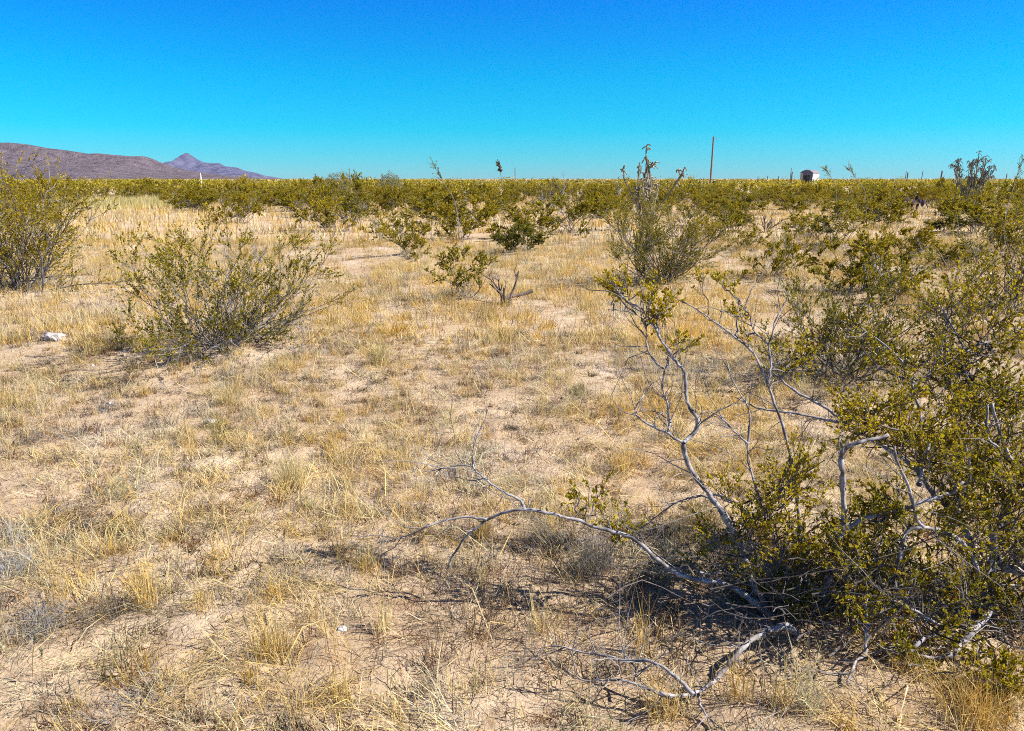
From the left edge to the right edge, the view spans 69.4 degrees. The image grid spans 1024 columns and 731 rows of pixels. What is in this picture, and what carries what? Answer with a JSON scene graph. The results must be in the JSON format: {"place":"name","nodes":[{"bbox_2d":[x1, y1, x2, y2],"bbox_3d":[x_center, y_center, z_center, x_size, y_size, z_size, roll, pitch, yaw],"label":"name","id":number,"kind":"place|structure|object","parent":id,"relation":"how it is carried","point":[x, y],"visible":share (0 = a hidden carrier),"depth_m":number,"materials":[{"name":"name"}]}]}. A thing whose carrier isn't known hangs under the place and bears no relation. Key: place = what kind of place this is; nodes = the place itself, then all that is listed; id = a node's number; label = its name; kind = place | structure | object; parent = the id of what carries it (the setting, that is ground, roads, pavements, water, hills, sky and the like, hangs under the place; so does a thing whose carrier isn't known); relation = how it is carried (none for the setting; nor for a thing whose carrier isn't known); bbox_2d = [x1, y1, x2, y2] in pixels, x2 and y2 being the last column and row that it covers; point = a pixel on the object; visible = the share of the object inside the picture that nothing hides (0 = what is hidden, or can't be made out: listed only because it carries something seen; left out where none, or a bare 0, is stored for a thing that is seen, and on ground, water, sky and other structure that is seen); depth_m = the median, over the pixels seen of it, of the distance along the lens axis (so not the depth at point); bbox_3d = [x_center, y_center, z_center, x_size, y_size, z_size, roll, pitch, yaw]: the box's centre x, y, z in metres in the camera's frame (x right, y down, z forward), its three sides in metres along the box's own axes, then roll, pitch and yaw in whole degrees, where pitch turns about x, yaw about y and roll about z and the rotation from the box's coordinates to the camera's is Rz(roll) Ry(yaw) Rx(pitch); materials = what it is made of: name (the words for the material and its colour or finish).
{"place":"outdoors","nodes":[
{"label":"outdoors","id":0,"kind":"place"},
{"bbox_2d":[0,142,271,178],"bbox_3d":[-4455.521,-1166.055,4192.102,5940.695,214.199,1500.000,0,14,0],"label":"hills","id":1,"kind":"structure","parent":0,"point":[76,165],"depth_m":3965.91,"materials":[{"name":"stone"}]},
{"bbox_2d":[163,153,281,178],"bbox_3d":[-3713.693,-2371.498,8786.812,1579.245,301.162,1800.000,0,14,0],"label":"mountain","id":2,"kind":"structure","parent":0,"point":[186,161],"depth_m":8645.89,"materials":[{"name":"stone"}]},
{"bbox_2d":[0,179,1023,730],"bbox_3d":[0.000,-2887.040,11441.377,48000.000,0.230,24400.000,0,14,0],"label":"ground","id":3,"kind":"structure","parent":0,"point":[502,397],"depth_m":3.44,"materials":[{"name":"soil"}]},
{"bbox_2d":[0,509,37,549],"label":"grass clump","id":4,"kind":"object","parent":3,"relation":"on","point":[17,536],"visible":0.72,"depth_m":3.46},
{"bbox_2d":[0,536,61,582],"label":"grass clump","id":5,"kind":"object","parent":3,"relation":"on","point":[18,563],"visible":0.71,"depth_m":3.19,"materials":[{"name":"plant"}]},
{"bbox_2d":[0,588,94,668],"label":"grass clump","id":6,"kind":"object","parent":3,"relation":"on","point":[51,619],"visible":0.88,"depth_m":2.76,"materials":[{"name":"plant"}]},
{"bbox_2d":[33,167,74,208],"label":"creosote bush","id":7,"kind":"object","parent":3,"relation":"on","point":[44,184],"visible":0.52,"depth_m":36.36,"materials":[{"name":"green plant"}]},
{"bbox_2d":[0,147,145,292],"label":"creosote bush","id":8,"kind":"object","parent":3,"relation":"on","point":[24,252],"visible":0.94,"depth_m":10.56,"materials":[{"name":"green plant"}]},
{"bbox_2d":[53,570,147,641],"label":"grass clump","id":9,"kind":"object","parent":3,"relation":"on","point":[102,610],"visible":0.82,"depth_m":2.82,"materials":[{"name":"plant"}]},
{"bbox_2d":[115,182,144,198],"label":"creosote bush","id":10,"kind":"object","parent":3,"relation":"on","point":[131,191],"visible":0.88,"depth_m":56.09,"materials":[{"name":"green plant"}]},
{"bbox_2d":[103,553,171,614],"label":"grass clump","id":11,"kind":"object","parent":3,"relation":"on","point":[145,588],"visible":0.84,"depth_m":2.86,"materials":[{"name":"plant"}]},
{"bbox_2d":[131,177,182,193],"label":"creosote bush","id":12,"kind":"object","parent":3,"relation":"on","point":[144,182],"visible":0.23,"depth_m":71.20,"materials":[{"name":"green plant"}]},
{"bbox_2d":[157,186,216,205],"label":"creosote bush","id":13,"kind":"object","parent":3,"relation":"on","point":[162,197],"visible":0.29,"depth_m":40.08,"materials":[{"name":"green plant"}]},
{"bbox_2d":[178,183,219,211],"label":"creosote bush","id":14,"kind":"object","parent":3,"relation":"on","point":[195,202],"visible":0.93,"depth_m":36.19,"materials":[{"name":"green plant"}]},
{"bbox_2d":[94,201,361,368],"bbox_3d":[-2.734,-0.646,7.177,2.329,1.860,2.405,-9,17,-32],"label":"creosote bush","id":15,"kind":"object","parent":3,"relation":"on","point":[232,283],"visible":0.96,"depth_m":6.97,"materials":[{"name":"green plant"}]},
{"bbox_2d":[207,375,249,406],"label":"grass clump","id":16,"kind":"object","parent":3,"relation":"on","point":[226,396],"visible":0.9,"depth_m":5.55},
{"bbox_2d":[200,184,273,222],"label":"creosote bush","id":17,"kind":"object","parent":3,"relation":"on","point":[239,199],"visible":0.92,"depth_m":28.03,"materials":[{"name":"green plant"}]},
{"bbox_2d":[225,175,260,199],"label":"creosote bush","id":18,"kind":"object","parent":3,"relation":"on","point":[243,179],"visible":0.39,"depth_m":42.94,"materials":[{"name":"green plant"}]},
{"bbox_2d":[230,593,312,676],"bbox_3d":[-0.859,0.916,2.597,0.320,0.222,0.359,2,14,9],"label":"grass clump","id":19,"kind":"object","parent":3,"relation":"on","point":[274,637],"visible":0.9,"depth_m":2.58,"materials":[{"name":"plant"}]},
{"bbox_2d":[246,563,305,605],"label":"grass clump","id":20,"kind":"object","parent":3,"relation":"on","point":[275,590],"visible":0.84,"depth_m":2.94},
{"bbox_2d":[259,185,312,210],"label":"creosote bush","id":21,"kind":"object","parent":3,"relation":"on","point":[284,203],"visible":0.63,"depth_m":37.23,"materials":[{"name":"green plant"}]},
{"bbox_2d":[260,446,326,488],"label":"grass clump","id":22,"kind":"object","parent":3,"relation":"on","point":[283,468],"visible":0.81,"depth_m":4.08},
{"bbox_2d":[294,174,335,216],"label":"creosote bush","id":23,"kind":"object","parent":3,"relation":"on","point":[314,181],"visible":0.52,"depth_m":31.84,"materials":[{"name":"green plant"}]},
{"bbox_2d":[283,188,376,231],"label":"creosote bush","id":24,"kind":"object","parent":3,"relation":"on","point":[328,217],"visible":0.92,"depth_m":23.58,"materials":[{"name":"green plant"}]},
{"bbox_2d":[323,169,354,196],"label":"pale bush","id":25,"kind":"object","parent":3,"relation":"on","point":[336,180],"visible":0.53,"depth_m":59.86,"materials":[{"name":"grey plant"}]},
{"bbox_2d":[310,190,387,218],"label":"creosote bush","id":26,"kind":"object","parent":3,"relation":"on","point":[365,204],"visible":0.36,"depth_m":29.69,"materials":[{"name":"green plant"}]},
{"bbox_2d":[316,169,387,226],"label":"creosote bush","id":27,"kind":"object","parent":3,"relation":"on","point":[358,184],"visible":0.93,"depth_m":25.59,"materials":[{"name":"green plant"}]},
{"bbox_2d":[347,537,392,577],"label":"grass clump","id":28,"kind":"object","parent":3,"relation":"on","point":[371,559],"visible":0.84,"depth_m":3.17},
{"bbox_2d":[354,336,397,366],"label":"grass clump","id":29,"kind":"object","parent":3,"relation":"on","point":[378,358],"visible":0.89,"depth_m":6.74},
{"bbox_2d":[366,596,402,639],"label":"grass clump","id":30,"kind":"object","parent":3,"relation":"on","point":[380,624],"visible":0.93,"depth_m":2.73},
{"bbox_2d":[373,183,403,212],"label":"creosote bush","id":31,"kind":"object","parent":3,"relation":"on","point":[385,202],"visible":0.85,"depth_m":34.54,"materials":[{"name":"green plant"}]},
{"bbox_2d":[375,171,402,189],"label":"pale bush","id":32,"kind":"object","parent":3,"relation":"on","point":[389,183],"visible":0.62,"depth_m":59.98,"materials":[{"name":"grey plant"}]},
{"bbox_2d":[371,182,406,206],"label":"creosote bush","id":33,"kind":"object","parent":3,"relation":"on","point":[379,191],"visible":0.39,"depth_m":38.84,"materials":[{"name":"green plant"}]},
{"bbox_2d":[363,206,417,240],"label":"creosote bush","id":34,"kind":"object","parent":3,"relation":"on","point":[378,223],"visible":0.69,"depth_m":20.10,"materials":[{"name":"green plant"}]},
{"bbox_2d":[375,217,431,260],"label":"creosote bush","id":35,"kind":"object","parent":3,"relation":"on","point":[422,242],"visible":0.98,"depth_m":15.91,"materials":[{"name":"green plant"}]},
{"bbox_2d":[400,187,442,213],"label":"creosote bush","id":36,"kind":"object","parent":3,"relation":"on","point":[426,190],"visible":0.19,"depth_m":34.32,"materials":[{"name":"green plant"}]},
{"bbox_2d":[406,187,445,216],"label":"creosote bush","id":37,"kind":"object","parent":3,"relation":"on","point":[420,193],"visible":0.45,"depth_m":32.30,"materials":[{"name":"green plant"}]},
{"bbox_2d":[415,179,453,202],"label":"creosote bush","id":38,"kind":"object","parent":3,"relation":"on","point":[443,188],"visible":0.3,"depth_m":42.51,"materials":[{"name":"green plant"}]},
{"bbox_2d":[400,189,501,225],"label":"creosote bush","id":39,"kind":"object","parent":3,"relation":"on","point":[431,209],"visible":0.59,"depth_m":26.20,"materials":[{"name":"green plant"}]},
{"bbox_2d":[424,243,498,298],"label":"creosote bush","id":40,"kind":"object","parent":3,"relation":"on","point":[458,274],"visible":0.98,"depth_m":10.06,"materials":[{"name":"green plant"}]},
{"bbox_2d":[433,194,496,240],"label":"creosote bush","id":41,"kind":"object","parent":3,"relation":"on","point":[446,212],"visible":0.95,"depth_m":20.19,"materials":[{"name":"green plant"}]},
{"bbox_2d":[467,508,497,543],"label":"grass clump","id":42,"kind":"object","parent":3,"relation":"on","point":[485,532],"visible":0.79,"depth_m":3.42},
{"bbox_2d":[480,261,518,303],"bbox_3d":[-0.192,-1.080,9.854,0.576,0.612,0.370,4,15,14],"label":"dead stump","id":43,"kind":"object","parent":3,"relation":"on","point":[498,289],"visible":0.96,"depth_m":9.90,"materials":[{"name":"wood"}]},
{"bbox_2d":[481,186,518,212],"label":"creosote bush","id":44,"kind":"object","parent":3,"relation":"on","point":[488,194],"visible":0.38,"depth_m":34.93,"materials":[{"name":"green plant"}]},
{"bbox_2d":[494,185,528,204],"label":"creosote bush","id":45,"kind":"object","parent":3,"relation":"on","point":[521,199],"visible":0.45,"depth_m":45.89,"materials":[{"name":"green plant"}]},
{"bbox_2d":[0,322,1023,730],"bbox_3d":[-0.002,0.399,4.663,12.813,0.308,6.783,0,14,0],"label":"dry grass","id":46,"kind":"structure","parent":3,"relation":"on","point":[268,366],"depth_m":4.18,"materials":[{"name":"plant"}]},
{"bbox_2d":[0,173,1023,198],"bbox_3d":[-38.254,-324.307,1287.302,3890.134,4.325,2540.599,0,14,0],"label":"shrubland","id":47,"kind":"structure","parent":3,"relation":"on","point":[457,184],"depth_m":95.28,"materials":[{"name":"green plant"}]},
{"bbox_2d":[1,350,1022,730],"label":"soil clods","id":48,"kind":"object","parent":3,"relation":"on","point":[115,672],"visible":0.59,"depth_m":3.81,"materials":[{"name":"soil"}]},
{"bbox_2d":[489,191,539,216],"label":"creosote bush","id":49,"kind":"object","parent":3,"relation":"on","point":[499,199],"visible":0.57,"depth_m":29.30,"materials":[{"name":"green plant"}]},
{"bbox_2d":[479,202,558,240],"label":"creosote bush","id":50,"kind":"object","parent":3,"relation":"on","point":[522,220],"visible":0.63,"depth_m":20.70,"materials":[{"name":"green plant"}]},
{"bbox_2d":[488,216,550,252],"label":"creosote bush","id":51,"kind":"object","parent":3,"relation":"on","point":[518,239],"visible":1,"depth_m":16.65,"materials":[{"name":"green plant"}]},
{"bbox_2d":[509,508,576,553],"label":"grass clump","id":52,"kind":"object","parent":3,"relation":"on","point":[547,531],"visible":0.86,"depth_m":3.38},
{"bbox_2d":[533,177,565,204],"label":"creosote bush","id":53,"kind":"object","parent":3,"relation":"on","point":[555,186],"visible":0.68,"depth_m":43.94,"materials":[{"name":"green plant"}]},
{"bbox_2d":[530,189,619,237],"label":"creosote bush","id":54,"kind":"object","parent":3,"relation":"on","point":[586,206],"visible":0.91,"depth_m":22.35,"materials":[{"name":"green plant"}]},
{"bbox_2d":[551,518,660,592],"bbox_3d":[0.334,0.773,3.066,0.475,0.261,0.468,11,18,37],"label":"grass clump","id":55,"kind":"object","parent":3,"relation":"on","point":[591,552],"visible":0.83,"depth_m":3.10,"materials":[{"name":"plant"}]},
{"bbox_2d":[585,192,627,216],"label":"creosote bush","id":56,"kind":"object","parent":3,"relation":"on","point":[611,195],"visible":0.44,"depth_m":31.15,"materials":[{"name":"green plant"}]},
{"bbox_2d":[602,436,645,476],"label":"grass clump","id":57,"kind":"object","parent":3,"relation":"on","point":[619,459],"visible":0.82,"depth_m":4.29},
{"bbox_2d":[608,588,670,657],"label":"grass clump","id":58,"kind":"object","parent":3,"relation":"on","point":[636,641],"visible":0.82,"depth_m":2.59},
{"bbox_2d":[620,144,686,230],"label":"cholla cactus","id":59,"kind":"object","parent":3,"relation":"on","point":[647,180],"visible":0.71,"depth_m":23.61,"materials":[{"name":"plant"}]},
{"bbox_2d":[575,179,745,284],"bbox_3d":[2.308,-2.079,11.822,2.287,1.796,2.325,14,20,43],"label":"creosote bush","id":60,"kind":"object","parent":3,"relation":"on","point":[670,265],"visible":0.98,"depth_m":11.60,"materials":[{"name":"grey plant"}]},
{"bbox_2d":[656,190,688,217],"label":"creosote bush","id":61,"kind":"object","parent":3,"relation":"on","point":[672,200],"visible":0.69,"depth_m":32.77,"materials":[{"name":"green plant"}]},
{"bbox_2d":[625,660,725,730],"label":"grass clump","id":62,"kind":"object","parent":3,"relation":"on","point":[662,701],"visible":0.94,"depth_m":2.30,"materials":[{"name":"plant"}]},
{"bbox_2d":[663,183,695,201],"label":"creosote bush","id":63,"kind":"object","parent":3,"relation":"on","point":[682,194],"visible":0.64,"depth_m":50.72,"materials":[{"name":"green plant"}]},
{"bbox_2d":[358,239,1023,730],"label":"creosote bush","id":64,"kind":"object","parent":3,"relation":"on","point":[754,585],"visible":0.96,"depth_m":2.76,"materials":[{"name":"green plant"}]},
{"bbox_2d":[673,193,713,225],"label":"creosote bush","id":65,"kind":"object","parent":3,"relation":"on","point":[702,205],"visible":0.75,"depth_m":25.47,"materials":[{"name":"green plant"}]},
{"bbox_2d":[693,189,731,213],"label":"creosote bush","id":66,"kind":"object","parent":3,"relation":"on","point":[716,195],"visible":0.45,"depth_m":36.78,"materials":[{"name":"green plant"}]},
{"bbox_2d":[688,216,744,241],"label":"creosote bush","id":67,"kind":"object","parent":3,"relation":"on","point":[706,219],"visible":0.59,"depth_m":19.31,"materials":[{"name":"green plant"}]},
{"bbox_2d":[702,196,754,221],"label":"creosote bush","id":68,"kind":"object","parent":3,"relation":"on","point":[727,203],"visible":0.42,"depth_m":28.02,"materials":[{"name":"green plant"}]},
{"bbox_2d":[710,202,758,231],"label":"creosote bush","id":69,"kind":"object","parent":3,"relation":"on","point":[736,211],"visible":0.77,"depth_m":24.12,"materials":[{"name":"green plant"}]},
{"bbox_2d":[706,632,764,705],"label":"grass clump","id":70,"kind":"object","parent":3,"relation":"on","point":[737,684],"visible":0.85,"depth_m":2.36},
{"bbox_2d":[714,188,771,214],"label":"creosote bush","id":71,"kind":"object","parent":3,"relation":"on","point":[753,198],"visible":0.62,"depth_m":34.69,"materials":[{"name":"green plant"}]},
{"bbox_2d":[718,226,774,248],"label":"creosote bush","id":72,"kind":"object","parent":3,"relation":"on","point":[753,233],"visible":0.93,"depth_m":17.11,"materials":[{"name":"green plant"}]},
{"bbox_2d":[742,209,788,232],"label":"dead bush","id":73,"kind":"object","parent":3,"relation":"on","point":[767,223],"visible":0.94,"depth_m":23.28,"materials":[{"name":"grey plant"}]},
{"bbox_2d":[714,622,825,719],"bbox_3d":[0.848,0.975,2.303,0.346,0.238,0.310,-5,15,-21],"label":"grass clump","id":74,"kind":"object","parent":3,"relation":"on","point":[773,705],"visible":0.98,"depth_m":2.33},
{"bbox_2d":[727,232,815,276],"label":"creosote bush","id":75,"kind":"object","parent":3,"relation":"on","point":[777,261],"visible":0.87,"depth_m":12.27,"materials":[{"name":"green plant"}]},
{"bbox_2d":[773,191,821,213],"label":"creosote bush","id":76,"kind":"object","parent":3,"relation":"on","point":[802,205],"visible":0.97,"depth_m":35.64,"materials":[{"name":"green plant"}]},
{"bbox_2d":[778,208,835,236],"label":"creosote bush","id":77,"kind":"object","parent":3,"relation":"on","point":[793,219],"visible":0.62,"depth_m":20.34,"materials":[{"name":"green plant"}]},
{"bbox_2d":[800,170,819,184],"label":"metal shed","id":78,"kind":"structure","parent":3,"relation":"on","point":[806,175],"depth_m":125.28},
{"bbox_2d":[750,626,871,723],"bbox_3d":[0.951,0.945,2.305,0.396,0.295,0.344,-9,17,-31],"label":"grass clump","id":79,"kind":"object","parent":3,"relation":"on","point":[808,699],"visible":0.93,"depth_m":2.31,"materials":[{"name":"plant"}]},
{"bbox_2d":[797,180,832,203],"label":"creosote bush","id":80,"kind":"object","parent":3,"relation":"on","point":[803,190],"visible":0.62,"depth_m":50.37,"materials":[{"name":"green plant"}]},
{"bbox_2d":[792,199,877,243],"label":"creosote bush","id":81,"kind":"object","parent":3,"relation":"on","point":[850,214],"visible":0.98,"depth_m":17.93,"materials":[{"name":"green plant"}]},
{"bbox_2d":[814,195,867,220],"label":"creosote bush","id":82,"kind":"object","parent":3,"relation":"on","point":[824,206],"visible":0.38,"depth_m":29.86,"materials":[{"name":"green plant"}]},
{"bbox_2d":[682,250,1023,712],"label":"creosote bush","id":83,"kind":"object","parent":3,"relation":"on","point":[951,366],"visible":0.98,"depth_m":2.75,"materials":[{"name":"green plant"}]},
{"bbox_2d":[804,229,931,293],"bbox_3d":[4.993,-1.441,10.425,1.533,0.927,1.489,-2,14,-6],"label":"creosote bush","id":84,"kind":"object","parent":3,"relation":"on","point":[877,248],"visible":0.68,"depth_m":10.46,"materials":[{"name":"green plant"}]},
{"bbox_2d":[849,187,905,219],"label":"creosote bush","id":85,"kind":"object","parent":3,"relation":"on","point":[880,197],"visible":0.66,"depth_m":30.73,"materials":[{"name":"green plant"}]},
{"bbox_2d":[752,218,1013,421],"bbox_3d":[2.912,-0.414,6.024,1.847,1.532,2.183,0,14,0],"label":"creosote bush","id":86,"kind":"object","parent":3,"relation":"on","point":[831,319],"visible":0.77,"depth_m":5.98,"materials":[{"name":"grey plant"}]},
{"bbox_2d":[858,198,918,228],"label":"creosote bush","id":87,"kind":"object","parent":3,"relation":"on","point":[895,206],"visible":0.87,"depth_m":25.34,"materials":[{"name":"green plant"}]},
{"bbox_2d":[864,264,936,298],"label":"creosote bush","id":88,"kind":"object","parent":3,"relation":"on","point":[905,272],"visible":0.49,"depth_m":9.62,"materials":[{"name":"green plant"}]},
{"bbox_2d":[879,638,946,689],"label":"grass clump","id":89,"kind":"object","parent":3,"relation":"on","point":[913,671],"visible":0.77,"depth_m":2.45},
{"bbox_2d":[877,221,949,255],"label":"creosote bush","id":90,"kind":"object","parent":3,"relation":"on","point":[926,234],"visible":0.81,"depth_m":15.32,"materials":[{"name":"green plant"}]},
{"bbox_2d":[902,182,933,202],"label":"creosote bush","id":91,"kind":"object","parent":3,"relation":"on","point":[910,193],"visible":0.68,"depth_m":47.65,"materials":[{"name":"green plant"}]},
{"bbox_2d":[923,215,965,230],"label":"creosote bush","id":92,"kind":"object","parent":3,"relation":"on","point":[936,224],"visible":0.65,"depth_m":22.70,"materials":[{"name":"green plant"}]},
{"bbox_2d":[930,187,977,219],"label":"creosote bush","id":93,"kind":"object","parent":3,"relation":"on","point":[945,203],"visible":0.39,"depth_m":30.49,"materials":[{"name":"green plant"}]},
{"bbox_2d":[888,189,1023,311],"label":"creosote bush","id":94,"kind":"object","parent":3,"relation":"on","point":[1020,280],"visible":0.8,"depth_m":9.41,"materials":[{"name":"green plant"}]},
{"bbox_2d":[923,236,988,266],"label":"creosote bush","id":95,"kind":"object","parent":3,"relation":"on","point":[953,256],"visible":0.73,"depth_m":13.50,"materials":[{"name":"green plant"}]},
{"bbox_2d":[902,643,1023,730],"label":"grass clump","id":96,"kind":"object","parent":3,"relation":"on","point":[998,711],"visible":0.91,"depth_m":2.27,"materials":[{"name":"plant"}]},
{"bbox_2d":[948,151,996,214],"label":"cholla cactus","id":97,"kind":"object","parent":3,"relation":"on","point":[980,180],"visible":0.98,"depth_m":35.47,"materials":[{"name":"plant"}]},
{"bbox_2d":[935,192,1023,233],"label":"creosote bush","id":98,"kind":"object","parent":3,"relation":"on","point":[977,214],"visible":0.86,"depth_m":21.57,"materials":[{"name":"green plant"}]},
{"bbox_2d":[981,205,1023,253],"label":"creosote bush","id":99,"kind":"object","parent":3,"relation":"on","point":[995,225],"visible":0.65,"depth_m":16.09,"materials":[{"name":"green plant"}]},
{"bbox_2d":[997,177,1023,202],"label":"creosote bush","id":100,"kind":"object","parent":3,"relation":"on","point":[1021,185],"visible":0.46,"depth_m":48.40,"materials":[{"name":"green plant"}]},
{"bbox_2d":[0,229,1023,349],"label":"dry grass","id":101,"kind":"structure","parent":0,"point":[593,253],"depth_m":10.85,"materials":[{"name":"plant"}]},
{"bbox_2d":[1,191,1022,244],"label":"dry grass","id":102,"kind":"structure","parent":0,"point":[138,204],"depth_m":27.26,"materials":[{"name":"plant"}]},
{"bbox_2d":[0,0,1023,178],"label":"sky","id":103,"kind":"structure","parent":0,"point":[285,89],"materials":[{"name":"blue"}]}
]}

